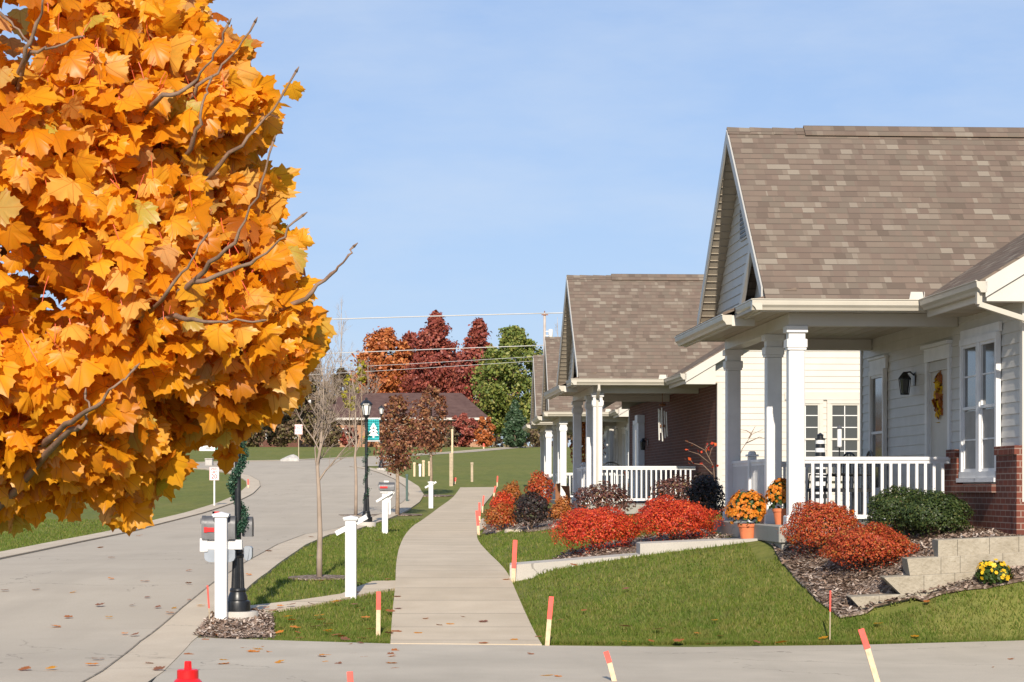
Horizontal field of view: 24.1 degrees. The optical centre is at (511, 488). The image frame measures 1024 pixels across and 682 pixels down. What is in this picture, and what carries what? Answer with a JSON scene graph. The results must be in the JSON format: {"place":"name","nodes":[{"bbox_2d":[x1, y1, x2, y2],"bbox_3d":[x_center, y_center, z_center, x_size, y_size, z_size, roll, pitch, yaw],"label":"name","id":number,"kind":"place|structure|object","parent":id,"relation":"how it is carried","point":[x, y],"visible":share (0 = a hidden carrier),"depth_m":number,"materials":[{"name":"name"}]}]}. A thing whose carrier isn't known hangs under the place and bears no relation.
{"place":"outdoors","nodes":[
{"label":"outdoors","id":0,"kind":"place"},
{"bbox_2d":[0,447,523,681],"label":"road","id":1,"kind":"structure","parent":0,"point":[281,502],"depth_m":33.30,"materials":[{"name":"concrete"}]},
{"bbox_2d":[250,580,394,612],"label":"path","id":2,"kind":"structure","parent":0,"point":[371,586],"depth_m":29.31,"materials":[{"name":"concrete"}]},
{"bbox_2d":[342,514,371,515],"bbox_3d":[-4.218,0.719,65.160,0.937,0.040,0.949,0,0,-32],"label":"mulch ring","id":3,"kind":"object","parent":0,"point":[352,515],"visible":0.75,"depth_m":64.87,"materials":[{"name":"brown wood"}]},
{"bbox_2d":[332,360,377,514],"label":"bare tree","id":4,"kind":"object","parent":3,"relation":"on","point":[355,428],"visible":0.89,"depth_m":65.14,"materials":[{"name":"plant"}]},
{"bbox_2d":[390,487,541,644],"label":"sidewalk","id":5,"kind":"structure","parent":0,"point":[450,568],"depth_m":30.53,"materials":[{"name":"concrete"}]},
{"bbox_2d":[0,447,1023,646],"bbox_3d":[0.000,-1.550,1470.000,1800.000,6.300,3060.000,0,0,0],"label":"ground","id":6,"kind":"structure","parent":0,"point":[196,490],"depth_m":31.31,"materials":[{"name":"plant"}]},
{"bbox_2d":[0,468,259,558],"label":"kerb","id":7,"kind":"structure","parent":6,"relation":"on","point":[254,484],"depth_m":54.19,"materials":[{"name":"concrete"}]},
{"bbox_2d":[0,0,357,537],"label":"maple tree","id":8,"kind":"object","parent":6,"relation":"on","point":[146,192],"visible":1,"depth_m":7.14,"materials":[{"name":"orange plant"}]},
{"bbox_2d":[174,661,201,681],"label":"fire hydrant","id":9,"kind":"object","parent":6,"relation":"on","point":[188,673],"visible":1,"depth_m":11.76,"materials":[{"name":"metal"}]},
{"bbox_2d":[209,467,218,504],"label":"road sign","id":10,"kind":"object","parent":6,"relation":"on","point":[214,473],"visible":1,"depth_m":72.91,"materials":[{"name":"metal"}]},
{"bbox_2d":[198,614,274,639],"bbox_3d":[-3.031,1.492,26.260,0.842,0.163,3.369,0,0,-6],"label":"mulch bed","id":11,"kind":"object","parent":6,"relation":"on","point":[216,636],"visible":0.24,"depth_m":24.86,"materials":[{"name":"brown wood"}]},
{"bbox_2d":[200,511,253,619],"bbox_3d":[-3.126,0.906,26.788,0.699,1.304,0.438,0,0,-33],"label":"mailbox","id":12,"kind":"object","parent":11,"relation":"on","point":[220,528],"visible":0.98,"depth_m":26.62,"materials":[{"name":"white paint"}]},
{"bbox_2d":[228,443,257,618],"bbox_3d":[-3.074,0.018,26.911,0.460,3.195,0.460,0,0,0],"label":"street lamp","id":13,"kind":"object","parent":11,"relation":"on","point":[239,603],"visible":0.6,"depth_m":26.85,"materials":[{"name":"metal"}]},
{"bbox_2d":[226,441,249,539],"bbox_3d":[-3.078,-0.105,26.912,0.277,1.898,0.298,0,0,0],"label":"garland","id":14,"kind":"object","parent":13,"relation":"attached to","point":[234,474],"visible":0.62,"depth_m":26.87},
{"bbox_2d":[193,516,1023,638],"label":"mulch","id":15,"kind":"object","parent":11,"relation":"on","point":[250,626],"visible":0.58,"depth_m":26.61,"materials":[{"name":"wood"}]},
{"bbox_2d":[84,466,423,681],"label":"kerb","id":16,"kind":"structure","parent":6,"relation":"on","point":[168,642],"depth_m":26.52,"materials":[{"name":"concrete"}]},
{"bbox_2d":[81,466,408,681],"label":"kerb joint","id":17,"kind":"object","parent":16,"relation":"on","point":[179,609],"visible":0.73,"depth_m":26.28,"materials":[{"name":"concrete"}]},
{"bbox_2d":[243,425,270,446],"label":"tree","id":18,"kind":"object","parent":6,"relation":"on","point":[254,440],"visible":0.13,"depth_m":239.46,"materials":[{"name":"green plant"}]},
{"bbox_2d":[266,402,304,446],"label":"tree","id":19,"kind":"object","parent":6,"relation":"on","point":[283,429],"visible":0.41,"depth_m":242.26,"materials":[{"name":"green plant"}]},
{"bbox_2d":[257,394,313,446],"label":"gabled house","id":20,"kind":"structure","parent":6,"relation":"on","point":[265,444],"depth_m":262.00,"materials":[{"name":"red brick"}]},
{"bbox_2d":[288,575,344,579],"bbox_3d":[-2.599,1.200,32.438,0.834,0.046,0.855,0,0,0],"label":"mulch ring","id":21,"kind":"object","parent":6,"relation":"on","point":[314,577],"visible":0.75,"depth_m":32.28,"materials":[{"name":"brown wood"}]},
{"bbox_2d":[294,345,365,576],"bbox_3d":[-2.499,-0.408,32.364,0.921,3.254,0.912,0,0,44],"label":"bare tree","id":22,"kind":"object","parent":21,"relation":"on","point":[323,416],"visible":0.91,"depth_m":32.42,"materials":[{"name":"plant"}]},
{"bbox_2d":[297,380,337,446],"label":"tree","id":23,"kind":"object","parent":6,"relation":"on","point":[307,438],"visible":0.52,"depth_m":245.24,"materials":[{"name":"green plant"}]},
{"bbox_2d":[319,422,342,446],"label":"tree","id":24,"kind":"object","parent":6,"relation":"on","point":[334,437],"visible":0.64,"depth_m":242.73,"materials":[{"name":"brown plant"}]},
{"bbox_2d":[322,296,356,384],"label":"bare tree","id":25,"kind":"object","parent":6,"relation":"on","point":[342,330],"visible":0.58,"depth_m":299.96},
{"bbox_2d":[329,366,354,397],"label":"tree","id":26,"kind":"object","parent":6,"relation":"on","point":[342,373],"visible":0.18,"depth_m":275.35,"materials":[{"name":"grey plant"}]},
{"bbox_2d":[339,426,359,446],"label":"tree","id":27,"kind":"object","parent":6,"relation":"on","point":[343,441],"visible":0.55,"depth_m":242.61,"materials":[{"name":"plant"}]},
{"bbox_2d":[341,374,360,446],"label":"tree","id":28,"kind":"object","parent":6,"relation":"on","point":[349,387],"visible":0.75,"depth_m":235.98,"materials":[{"name":"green plant"}]},
{"bbox_2d":[335,514,367,598],"bbox_3d":[-1.979,0.861,29.614,0.411,1.088,0.228,0,0,0],"label":"arm post","id":29,"kind":"object","parent":6,"relation":"on","point":[349,528],"visible":0.93,"depth_m":29.52,"materials":[{"name":"white paint"}]},
{"bbox_2d":[355,359,366,446],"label":"tree","id":30,"kind":"object","parent":6,"relation":"on","point":[361,372],"visible":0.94,"depth_m":237.95,"materials":[{"name":"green plant"}]},
{"bbox_2d":[344,359,383,392],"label":"bare tree","id":31,"kind":"object","parent":6,"relation":"on","point":[368,378],"visible":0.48,"depth_m":267.51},
{"bbox_2d":[196,446,533,462],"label":"kerb","id":32,"kind":"structure","parent":6,"relation":"on","point":[378,456],"depth_m":175.25,"materials":[{"name":"concrete"}]},
{"bbox_2d":[358,397,375,526],"bbox_3d":[-3.453,-0.567,56.923,0.460,3.195,0.460,0,0,0],"label":"street lamp","id":33,"kind":"object","parent":6,"relation":"on","point":[366,404],"visible":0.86,"depth_m":56.87,"materials":[{"name":"metal"}]},
{"bbox_2d":[362,426,371,503],"bbox_3d":[-3.446,-0.556,56.919,0.244,1.927,0.242,0,0,38],"label":"garland","id":34,"kind":"object","parent":33,"relation":"attached to","point":[366,476],"visible":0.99,"depth_m":56.88},
{"bbox_2d":[368,418,379,441],"bbox_3d":[-3.292,-1.398,56.922,0.324,0.557,0.045,0,0,0],"label":"banner","id":35,"kind":"object","parent":33,"relation":"hanging from","point":[373,426],"visible":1,"depth_m":56.91,"materials":[{"name":"teal fabric"}]},
{"bbox_2d":[376,592,380,635],"bbox_3d":[-1.405,1.347,25.261,0.052,0.528,0.028,0,0,0],"label":"survey stake","id":36,"kind":"object","parent":6,"relation":"on","point":[378,609],"visible":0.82,"depth_m":25.25,"materials":[{"name":"brown wood"}]},
{"bbox_2d":[347,326,419,392],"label":"tree","id":37,"kind":"object","parent":6,"relation":"on","point":[384,339],"visible":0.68,"depth_m":288.01,"materials":[{"name":"orange plant"}]},
{"bbox_2d":[376,481,394,533],"bbox_3d":[-2.784,0.430,52.818,0.421,1.212,0.219,0,0,0],"label":"mailbox","id":38,"kind":"object","parent":6,"relation":"on","point":[386,486],"visible":0.96,"depth_m":52.76,"materials":[{"name":"white paint"}]},
{"bbox_2d":[299,393,490,446],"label":"brick building","id":39,"kind":"structure","parent":6,"relation":"on","point":[458,404],"depth_m":253.50,"materials":[{"name":"red brick"}]},
{"bbox_2d":[369,394,429,514],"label":"tree","id":40,"kind":"object","parent":6,"relation":"on","point":[398,448],"visible":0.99,"depth_m":65.03,"materials":[{"name":"brown plant"}]},
{"bbox_2d":[381,330,427,391],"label":"tree","id":41,"kind":"object","parent":6,"relation":"on","point":[408,336],"visible":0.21,"depth_m":291.22,"materials":[{"name":"red plant"}]},
{"bbox_2d":[394,310,462,392],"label":"tree","id":42,"kind":"object","parent":6,"relation":"on","point":[434,334],"visible":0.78,"depth_m":283.32,"materials":[{"name":"red plant"}]},
{"bbox_2d":[425,481,436,507],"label":"arm post","id":43,"kind":"object","parent":6,"relation":"on","point":[431,484],"visible":0.93,"depth_m":71.69,"materials":[{"name":"white paint"}]},
{"bbox_2d":[412,384,450,480],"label":"tree","id":44,"kind":"object","parent":6,"relation":"on","point":[432,443],"visible":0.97,"depth_m":82.95,"materials":[{"name":"brown plant"}]},
{"bbox_2d":[436,424,458,446],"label":"tree","id":45,"kind":"object","parent":6,"relation":"on","point":[448,442],"visible":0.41,"depth_m":242.84,"materials":[{"name":"brown plant"}]},
{"bbox_2d":[313,395,585,446],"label":"woods","id":46,"kind":"object","parent":6,"relation":"on","point":[570,437],"depth_m":335.36,"materials":[{"name":"plant"}]},
{"bbox_2d":[449,429,452,485],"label":"timber post","id":47,"kind":"object","parent":6,"relation":"on","point":[451,469],"visible":0.89,"depth_m":92.99,"materials":[{"name":"brown wood"}]},
{"bbox_2d":[446,412,479,446],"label":"tree","id":48,"kind":"object","parent":6,"relation":"on","point":[464,429],"visible":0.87,"depth_m":244.21,"materials":[{"name":"red plant"}]},
{"bbox_2d":[448,317,517,411],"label":"tree","id":49,"kind":"object","parent":6,"relation":"on","point":[477,334],"visible":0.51,"depth_m":278.85,"materials":[{"name":"red plant"}]},
{"bbox_2d":[473,416,495,446],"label":"tree","id":50,"kind":"object","parent":6,"relation":"on","point":[485,436],"visible":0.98,"depth_m":241.60,"materials":[{"name":"orange plant"}]},
{"bbox_2d":[464,325,542,444],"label":"tree","id":51,"kind":"object","parent":6,"relation":"on","point":[512,380],"visible":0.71,"depth_m":260.06,"materials":[{"name":"green plant"}]},
{"bbox_2d":[511,540,516,581],"bbox_3d":[0.029,0.985,31.700,0.085,0.621,0.034,0,0,0],"label":"survey stake","id":52,"kind":"object","parent":6,"relation":"on","point":[514,557],"visible":0.82,"depth_m":31.68,"materials":[{"name":"brown wood"}]},
{"bbox_2d":[499,399,529,447],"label":"tree","id":53,"kind":"object","parent":6,"relation":"on","point":[512,431],"visible":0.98,"depth_m":224.44,"materials":[{"name":"green plant"}]},
{"bbox_2d":[480,514,561,536],"bbox_3d":[0.345,0.775,55.456,2.010,0.461,21.088,0,0,0],"label":"mulch bed","id":54,"kind":"object","parent":6,"relation":"on","point":[546,527],"visible":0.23,"depth_m":47.34,"materials":[{"name":"brown wood"}]},
{"bbox_2d":[479,502,517,531],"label":"shrub","id":55,"kind":"object","parent":54,"relation":"on","point":[496,514],"visible":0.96,"depth_m":50.37,"materials":[{"name":"orange plant"}]},
{"bbox_2d":[489,486,514,512],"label":"shrub","id":56,"kind":"object","parent":54,"relation":"on","point":[501,498],"visible":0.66,"depth_m":54.89,"materials":[{"name":"red plant"}]},
{"bbox_2d":[503,480,521,509],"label":"shrub","id":57,"kind":"object","parent":54,"relation":"on","point":[512,488],"visible":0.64,"depth_m":65.88,"materials":[{"name":"orange plant"}]},
{"bbox_2d":[512,491,552,528],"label":"shrub","id":58,"kind":"object","parent":54,"relation":"on","point":[532,506],"visible":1,"depth_m":45.36,"materials":[{"name":"purple plant"}]},
{"bbox_2d":[523,470,554,505],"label":"shrub","id":59,"kind":"object","parent":54,"relation":"on","point":[539,482],"visible":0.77,"depth_m":63.83,"materials":[{"name":"red plant"}]},
{"bbox_2d":[547,503,568,520],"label":"shrub","id":60,"kind":"object","parent":54,"relation":"on","point":[557,509],"visible":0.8,"depth_m":48.88,"materials":[{"name":"orange plant"}]},
{"bbox_2d":[552,483,570,506],"bbox_3d":[1.192,0.249,57.225,0.450,0.777,0.450,0,0,0],"label":"wooden planter","id":61,"kind":"object","parent":54,"relation":"on","point":[566,489],"visible":0.42,"depth_m":57.00,"materials":[{"name":"brown wood"}]},
{"bbox_2d":[555,495,572,512],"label":"shrub","id":62,"kind":"object","parent":54,"relation":"on","point":[564,501],"visible":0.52,"depth_m":53.91,"materials":[{"name":"orange plant"}]},
{"bbox_2d":[527,419,539,446],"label":"tree","id":63,"kind":"object","parent":6,"relation":"on","point":[534,437],"visible":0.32,"depth_m":234.51,"materials":[{"name":"brown plant"}]},
{"bbox_2d":[542,311,552,354],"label":"utility pole","id":64,"kind":"object","parent":6,"relation":"on","point":[550,332],"visible":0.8,"depth_m":254.88,"materials":[{"name":"white paint"}]},
{"bbox_2d":[326,345,542,353],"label":"power line","id":65,"kind":"object","parent":64,"relation":"attached to","point":[435,349],"visible":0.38,"depth_m":254.97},
{"bbox_2d":[331,313,543,319],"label":"power line","id":66,"kind":"object","parent":64,"relation":"attached to","point":[437,316],"visible":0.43,"depth_m":254.95,"materials":[{"name":"metal"}]},
{"bbox_2d":[545,596,553,645],"bbox_3d":[0.372,1.359,24.072,0.094,0.562,0.028,0,0,0],"label":"survey stake","id":67,"kind":"object","parent":6,"relation":"on","point":[549,619],"visible":0.82,"depth_m":24.06,"materials":[{"name":"brown wood"}]},
{"bbox_2d":[522,355,613,499],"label":"house","id":68,"kind":"structure","parent":6,"relation":"on","point":[546,429],"depth_m":85.36,"materials":[{"name":"concrete"}]},
{"bbox_2d":[510,553,639,580],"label":"walkway","id":69,"kind":"structure","parent":6,"relation":"on","point":[526,569],"depth_m":31.78,"materials":[{"name":"concrete"}]},
{"bbox_2d":[532,337,629,503],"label":"house","id":70,"kind":"structure","parent":6,"relation":"on","point":[557,411],"depth_m":74.94,"materials":[{"name":"wood"}]},
{"bbox_2d":[614,435,617,487],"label":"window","id":71,"kind":"structure","parent":70,"relation":"in","point":[615,436],"depth_m":78.84,"materials":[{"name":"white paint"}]},
{"bbox_2d":[569,422,605,478],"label":"columnar tree","id":72,"kind":"object","parent":6,"relation":"on","point":[583,443],"visible":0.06,"depth_m":78.73,"materials":[{"name":"brown plant"}]},
{"bbox_2d":[570,480,635,512],"bbox_3d":[1.867,0.261,49.051,1.382,0.888,1.433,0,0,0],"label":"shrub","id":73,"kind":"object","parent":6,"relation":"on","point":[607,494],"visible":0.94,"depth_m":48.73,"materials":[{"name":"brown plant"}]},
{"bbox_2d":[603,651,616,680],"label":"survey stake","id":74,"kind":"object","parent":6,"relation":"on","point":[609,664],"visible":1,"depth_m":19.49,"materials":[{"name":"brown wood"}]},
{"bbox_2d":[559,530,735,558],"bbox_3d":[1.700,0.829,33.250,2.500,0.479,3.300,0,0,0],"label":"mulch bed","id":75,"kind":"object","parent":6,"relation":"on","point":[632,550],"visible":0.21,"depth_m":33.63,"materials":[{"name":"brown wood"}]},
{"bbox_2d":[542,503,640,555],"bbox_3d":[1.185,0.592,33.264,1.363,0.780,1.343,0,0,34],"label":"shrub","id":76,"kind":"object","parent":75,"relation":"on","point":[602,519],"visible":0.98,"depth_m":33.00,"materials":[{"name":"red plant"}]},
{"bbox_2d":[627,493,724,540],"bbox_3d":[2.274,0.473,33.193,1.430,0.822,1.331,0,0,0],"label":"shrub","id":77,"kind":"object","parent":75,"relation":"on","point":[673,514],"visible":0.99,"depth_m":32.88,"materials":[{"name":"red plant"}]},
{"bbox_2d":[647,474,702,502],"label":"shrub","id":78,"kind":"object","parent":6,"relation":"on","point":[679,485],"visible":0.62,"depth_m":47.31,"materials":[{"name":"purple plant"}]},
{"bbox_2d":[636,537,757,555],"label":"walkway","id":79,"kind":"structure","parent":6,"relation":"on","point":[651,547],"depth_m":30.92,"materials":[{"name":"concrete"}]},
{"bbox_2d":[725,489,765,538],"bbox_3d":[3.019,0.321,30.752,0.593,0.633,0.587,0,0,0],"label":"potted mum","id":80,"kind":"object","parent":79,"relation":"on","point":[750,505],"visible":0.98,"depth_m":30.61,"materials":[{"name":"plant"}]},
{"bbox_2d":[543,274,859,514],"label":"house","id":81,"kind":"structure","parent":6,"relation":"on","point":[619,333],"depth_m":52.23,"materials":[{"name":"tile"}]},
{"bbox_2d":[658,393,667,440],"bbox_3d":[3.331,-1.599,52.959,0.224,1.103,0.150,0,0,0],"label":"wind chime","id":82,"kind":"object","parent":81,"relation":"hanging from","point":[660,421],"visible":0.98,"depth_m":52.95,"materials":[{"name":"silver metal"}]},
{"bbox_2d":[805,400,822,480],"bbox_3d":[6.012,-0.990,49.159,0.790,1.660,0.090,0,0,-3],"label":"window","id":83,"kind":"structure","parent":81,"relation":"in","point":[813,408],"depth_m":49.19,"materials":[{"name":"white glass"}]},
{"bbox_2d":[827,400,859,480],"bbox_3d":[6.826,-0.990,49.209,0.800,1.660,0.090,0,0,-3],"label":"window","id":84,"kind":"structure","parent":81,"relation":"in","point":[845,414],"depth_m":49.23,"materials":[{"name":"white glass"}]},
{"bbox_2d":[685,440,718,479],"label":"bare shrub","id":85,"kind":"object","parent":6,"relation":"on","point":[707,444],"visible":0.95,"depth_m":41.50,"materials":[{"name":"brown plant"}]},
{"bbox_2d":[682,470,724,522],"bbox_3d":[3.207,0.216,39.980,0.715,1.046,0.758,0,0,26],"label":"shrub","id":86,"kind":"object","parent":6,"relation":"on","point":[711,491],"visible":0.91,"depth_m":39.84,"materials":[{"name":"black plant"}]},
{"bbox_2d":[835,426,843,456],"bbox_3d":[5.594,-0.228,41.000,0.160,1.703,0.156,0,0,0],"label":"bird feeder","id":87,"kind":"object","parent":6,"relation":"on","point":[839,437],"visible":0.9,"depth_m":40.97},
{"bbox_2d":[674,125,1023,550],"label":"house","id":88,"kind":"structure","parent":6,"relation":"on","point":[894,255],"depth_m":29.98,"materials":[{"name":"tile"}]},
{"bbox_2d":[765,478,785,524],"bbox_3d":[3.354,0.153,29.826,0.428,0.582,0.413,0,0,0],"label":"potted mum","id":89,"kind":"object","parent":88,"relation":"on","point":[775,492],"visible":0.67,"depth_m":29.73,"materials":[{"name":"plant"}]},
{"bbox_2d":[815,433,827,504],"bbox_3d":[5.395,-0.223,42.000,0.280,1.514,0.276,0,0,0],"label":"lighthouse ornament","id":90,"kind":"object","parent":88,"relation":"on","point":[820,446],"visible":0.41,"depth_m":41.92,"materials":[{"name":"white paint"}]},
{"bbox_2d":[807,452,858,509],"bbox_3d":[4.406,-0.032,33.001,0.534,0.952,0.566,0,0,-19],"label":"porch chair","id":91,"kind":"object","parent":88,"relation":"on","point":[826,475],"visible":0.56,"depth_m":33.00,"materials":[{"name":"black metal"}]},
{"bbox_2d":[827,450,873,521],"bbox_3d":[4.449,-0.032,31.497,0.534,0.952,0.566,0,0,-4],"label":"porch chair","id":92,"kind":"object","parent":88,"relation":"on","point":[868,475],"visible":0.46,"depth_m":31.45,"materials":[{"name":"black metal"}]},
{"bbox_2d":[866,368,886,498],"bbox_3d":[5.082,-0.756,33.464,0.090,1.800,1.010,0,0,-3],"label":"window","id":93,"kind":"structure","parent":88,"relation":"in","point":[877,378],"depth_m":33.48,"materials":[{"name":"glass"}]},
{"bbox_2d":[932,370,942,422],"bbox_3d":[5.386,-1.113,30.056,0.254,0.914,0.328,0,0,-3],"label":"door swag","id":94,"kind":"object","parent":88,"relation":"attached to","point":[937,402],"depth_m":30.00,"materials":[{"name":"yellow plant"}]},
{"bbox_2d":[956,336,976,481],"bbox_3d":[5.395,-0.926,28.331,0.090,1.700,0.895,0,0,-3],"label":"window","id":95,"kind":"structure","parent":88,"relation":"in","point":[967,347],"depth_m":28.48,"materials":[{"name":"white paint"}]},
{"bbox_2d":[974,331,1000,481],"bbox_3d":[5.446,-0.926,27.497,0.090,1.700,0.895,0,0,-3],"label":"window","id":96,"kind":"structure","parent":88,"relation":"in","point":[989,344],"depth_m":27.52,"materials":[{"name":"white paint"}]},
{"bbox_2d":[858,628,879,681],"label":"survey stake","id":97,"kind":"object","parent":6,"relation":"on","point":[867,649],"visible":1,"depth_m":17.99,"materials":[{"name":"brown wood"}]},
{"bbox_2d":[846,593,929,608],"bbox_3d":[4.080,1.214,25.690,0.968,0.231,0.420,0,0,0],"label":"edging course","id":98,"kind":"object","parent":6,"relation":"on","point":[860,600],"visible":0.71,"depth_m":25.48,"materials":[{"name":"concrete"}]},
{"bbox_2d":[880,572,976,593],"bbox_3d":[4.900,0.983,25.730,1.883,0.299,0.420,0,0,0],"label":"edging course","id":99,"kind":"object","parent":98,"relation":"on","point":[904,584],"visible":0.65,"depth_m":25.52,"materials":[{"name":"concrete"}]},
{"bbox_2d":[902,552,1023,575],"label":"edging course","id":100,"kind":"object","parent":99,"relation":"on","point":[923,565],"visible":0.83,"depth_m":25.55,"materials":[{"name":"stone"}]},
{"bbox_2d":[932,535,1023,556],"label":"edging course","id":101,"kind":"object","parent":100,"relation":"on","point":[973,546],"visible":1,"depth_m":25.59,"materials":[{"name":"stone"}]},
{"bbox_2d":[772,527,1023,617],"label":"mulch bed","id":102,"kind":"object","parent":6,"relation":"on","point":[886,589],"visible":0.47,"depth_m":26.41,"materials":[{"name":"brown wood"}]},
{"bbox_2d":[780,494,866,557],"bbox_3d":[3.623,0.464,28.027,1.051,0.809,1.044,0,0,0],"label":"shrub","id":103,"kind":"object","parent":102,"relation":"on","point":[812,519],"visible":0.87,"depth_m":27.77,"materials":[{"name":"red plant"}]},
{"bbox_2d":[814,522,922,571],"bbox_3d":[4.018,0.659,26.844,1.256,0.646,1.134,0,0,0],"label":"shrub","id":104,"kind":"object","parent":102,"relation":"on","point":[870,541],"visible":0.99,"depth_m":26.56,"materials":[{"name":"red plant"}]},
{"bbox_2d":[861,485,927,534],"bbox_3d":[4.550,0.282,28.221,0.885,0.689,0.890,0,0,30],"label":"shrub","id":105,"kind":"object","parent":102,"relation":"on","point":[882,504],"visible":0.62,"depth_m":28.02,"materials":[{"name":"green plant"}]},
{"bbox_2d":[890,488,975,538],"bbox_3d":[4.835,0.328,27.534,0.967,0.707,0.985,0,0,0],"label":"shrub","id":106,"kind":"object","parent":102,"relation":"on","point":[935,509],"visible":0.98,"depth_m":27.29,"materials":[{"name":"green plant"}]},
{"bbox_2d":[975,559,1012,584],"bbox_3d":[5.089,0.901,25.296,0.400,0.335,0.390,0,0,0],"label":"flowering mum","id":107,"kind":"object","parent":102,"relation":"on","point":[991,570],"visible":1,"depth_m":25.18,"materials":[{"name":"yellow plant"}]},
{"bbox_2d":[0,0,1023,446],"label":"sky","id":108,"kind":"structure","parent":0,"point":[477,156],"materials":[{"name":"blue"}]},
{"bbox_2d":[153,638,1023,681],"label":"driveway","id":109,"kind":"structure","parent":0,"point":[925,662],"depth_m":21.57,"materials":[{"name":"concrete"}]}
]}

